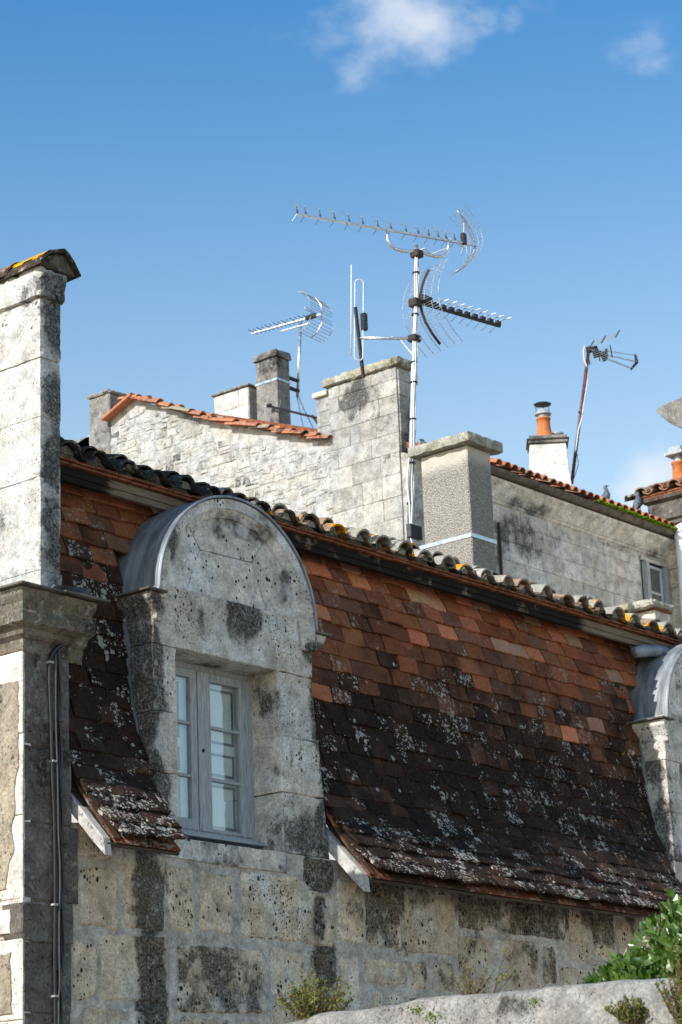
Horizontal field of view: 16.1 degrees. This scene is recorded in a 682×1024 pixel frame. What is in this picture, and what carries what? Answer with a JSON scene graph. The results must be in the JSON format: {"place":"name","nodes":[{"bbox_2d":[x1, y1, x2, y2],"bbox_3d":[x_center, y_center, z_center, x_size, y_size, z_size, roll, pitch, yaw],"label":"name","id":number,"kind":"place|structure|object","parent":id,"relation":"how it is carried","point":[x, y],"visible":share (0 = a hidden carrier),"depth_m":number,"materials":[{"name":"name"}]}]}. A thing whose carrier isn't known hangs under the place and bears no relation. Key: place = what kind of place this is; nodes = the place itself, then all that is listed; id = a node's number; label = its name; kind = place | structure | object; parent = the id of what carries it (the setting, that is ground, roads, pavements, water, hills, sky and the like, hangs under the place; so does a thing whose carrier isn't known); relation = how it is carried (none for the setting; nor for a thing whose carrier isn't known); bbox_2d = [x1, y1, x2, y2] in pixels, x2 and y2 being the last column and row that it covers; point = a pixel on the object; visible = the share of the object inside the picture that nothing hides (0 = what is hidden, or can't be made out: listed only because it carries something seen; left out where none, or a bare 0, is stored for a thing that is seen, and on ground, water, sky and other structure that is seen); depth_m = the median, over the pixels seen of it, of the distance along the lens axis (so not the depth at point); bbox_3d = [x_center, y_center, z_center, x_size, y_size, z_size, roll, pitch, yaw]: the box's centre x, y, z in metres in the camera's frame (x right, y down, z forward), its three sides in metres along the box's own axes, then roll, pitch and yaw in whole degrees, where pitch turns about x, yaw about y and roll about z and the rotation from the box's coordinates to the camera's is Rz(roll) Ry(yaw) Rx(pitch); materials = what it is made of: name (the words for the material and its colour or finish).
{"place":"outdoors","nodes":[
{"label":"outdoors","id":0,"kind":"place"},
{"bbox_2d":[49,584,90,594],"bbox_3d":[-2.044,0.588,18.191,0.193,0.116,0.403,-15,-21,37],"label":"flashing","id":1,"kind":"object","parent":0,"point":[86,591],"visible":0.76,"depth_m":18.11,"materials":[{"name":"grey metal"}]},
{"bbox_2d":[0,0,681,621],"label":"sky","id":2,"kind":"structure","parent":0,"point":[167,146],"materials":[{"name":"blue"}]},
{"bbox_2d":[72,349,677,859],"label":"house","id":3,"kind":"structure","parent":0,"point":[344,463],"depth_m":34.57,"materials":[{"name":"stone"}]},
{"bbox_2d":[248,291,332,427],"bbox_3d":[-0.811,-2.036,36.680,1.332,2.466,0.625,-11,-19,27],"label":"tv antenna","id":4,"kind":"object","parent":3,"relation":"attached to","point":[311,316],"visible":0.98,"depth_m":36.72,"materials":[{"name":"metal"}]},
{"bbox_2d":[266,397,316,423],"bbox_3d":[-0.410,-1.432,35.569,1.495,0.810,0.115,-10,-18,23],"label":"fallen antenna","id":5,"kind":"object","parent":3,"relation":"on","point":[268,405],"visible":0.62,"depth_m":35.71,"materials":[{"name":"black metal"}]},
{"bbox_2d":[571,330,638,483],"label":"tv antenna","id":6,"kind":"object","parent":3,"relation":"attached to","point":[596,352],"visible":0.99,"depth_m":40.48,"materials":[{"name":"silver metal"}]},
{"bbox_2d":[602,485,609,498],"bbox_3d":[3.993,-0.226,36.718,0.250,0.396,0.140,4,-18,-20],"label":"pigeon","id":7,"kind":"object","parent":3,"relation":"on","point":[606,494],"visible":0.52,"depth_m":36.70,"materials":[{"name":"grey plastic"}]},
{"bbox_2d":[632,492,641,509],"bbox_3d":[4.549,-0.154,37.205,0.140,0.378,0.255,-10,-18,23],"label":"pigeon","id":8,"kind":"object","parent":3,"relation":"on","point":[637,503],"visible":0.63,"depth_m":37.19,"materials":[{"name":"grey plastic"}]},
{"bbox_2d":[640,556,671,604],"bbox_3d":[4.777,1.086,36.647,0.100,0.735,0.690,-15,-21,37],"label":"window","id":9,"kind":"structure","parent":3,"relation":"in","point":[655,576],"depth_m":36.72,"materials":[{"name":"white paint"}]},
{"bbox_2d":[624,398,681,628],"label":"wing house","id":10,"kind":"structure","parent":0,"point":[662,500],"depth_m":37.12,"materials":[{"name":"stone"}]},
{"label":"ground","id":11,"kind":"structure","parent":0,"visible":0},
{"bbox_2d":[0,248,681,1023],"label":"stone house","id":12,"kind":"structure","parent":11,"relation":"on","point":[448,746],"depth_m":19.98,"materials":[{"name":"stone"}]},
{"bbox_2d":[48,643,65,1023],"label":"wall cable","id":13,"kind":"object","parent":12,"relation":"attached to","point":[55,649],"depth_m":17.59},
{"bbox_2d":[54,654,60,1023],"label":"wall cable","id":14,"kind":"object","parent":12,"relation":"attached to","point":[58,836],"depth_m":17.60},
{"bbox_2d":[57,647,64,1023],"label":"twisted cable","id":15,"kind":"object","parent":12,"relation":"attached to","point":[61,846],"visible":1,"depth_m":17.63,"materials":[{"name":"black rubber"}]},
{"bbox_2d":[57,646,64,1023],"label":"twisted cable","id":16,"kind":"object","parent":12,"relation":"attached to","point":[61,792],"visible":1,"depth_m":17.71,"materials":[{"name":"black rubber"}]},
{"bbox_2d":[290,201,510,545],"bbox_3d":[0.877,-1.605,28.433,3.012,4.555,0.686,9,-20,-32],"label":"tv antenna","id":17,"kind":"object","parent":12,"relation":"attached to","point":[416,301],"visible":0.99,"depth_m":28.70,"materials":[{"name":"metal"}]},
{"bbox_2d":[612,598,673,621],"bbox_3d":[3.847,2.307,30.630,0.770,2.318,0.528,-15,-21,37],"label":"chimney","id":18,"kind":"object","parent":12,"relation":"on","point":[652,608],"visible":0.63,"depth_m":30.70,"materials":[{"name":"stone"}]},
{"bbox_2d":[287,978,681,1023],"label":"garden wall","id":19,"kind":"structure","parent":11,"relation":"on","point":[575,1004],"depth_m":14.47,"materials":[{"name":"stone"}]},
{"bbox_2d":[276,962,354,1019],"bbox_3d":[-0.182,3.132,15.719,0.475,0.404,0.540,4,-18,-19],"label":"wall plant","id":20,"kind":"object","parent":19,"relation":"on","point":[305,999],"depth_m":15.64,"materials":[{"name":"green plant"}]},
{"bbox_2d":[405,1001,423,1014],"bbox_3d":[0.455,3.077,14.990,0.145,0.080,0.055,-15,-21,37],"label":"moss cushion","id":21,"kind":"object","parent":19,"relation":"attached to","point":[416,1010],"visible":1,"depth_m":14.98,"materials":[{"name":"green plant"}]},
{"bbox_2d":[422,1011,440,1021],"bbox_3d":[0.559,3.107,14.893,0.136,0.069,0.058,-15,-21,37],"label":"moss cushion","id":22,"kind":"object","parent":19,"relation":"attached to","point":[429,1014],"visible":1,"depth_m":14.90,"materials":[{"name":"green plant"}]},
{"bbox_2d":[445,962,499,994],"bbox_3d":[0.805,2.894,14.972,0.299,0.217,0.328,-15,-21,37],"label":"wall plant","id":23,"kind":"object","parent":19,"relation":"on","point":[468,984],"depth_m":14.93,"materials":[{"name":"green plant"}]},
{"bbox_2d":[493,949,515,992],"bbox_3d":[0.989,2.816,14.813,0.160,0.280,0.082,-15,-21,37],"label":"wall plant","id":24,"kind":"object","parent":19,"relation":"on","point":[501,977],"depth_m":14.80,"materials":[{"name":"green plant"}]},
{"bbox_2d":[528,996,542,1009],"bbox_3d":[1.167,2.930,14.425,0.109,0.080,0.058,-15,-21,37],"label":"moss cushion","id":25,"kind":"object","parent":19,"relation":"attached to","point":[534,1000],"visible":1,"depth_m":14.42,"materials":[{"name":"green plant"}]},
{"bbox_2d":[604,994,648,1023],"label":"wall plant","id":26,"kind":"object","parent":19,"relation":"on","point":[626,1016],"depth_m":13.93,"materials":[{"name":"green plant"}]},
{"bbox_2d":[655,941,681,1023],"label":"wall plant","id":27,"kind":"object","parent":19,"relation":"on","point":[676,997],"depth_m":13.70,"materials":[{"name":"green plant"}]},
{"bbox_2d":[579,888,681,983],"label":"laurel shrub","id":28,"kind":"object","parent":11,"relation":"on","point":[662,937],"visible":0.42,"depth_m":14.70,"materials":[{"name":"green plant"}]}
]}

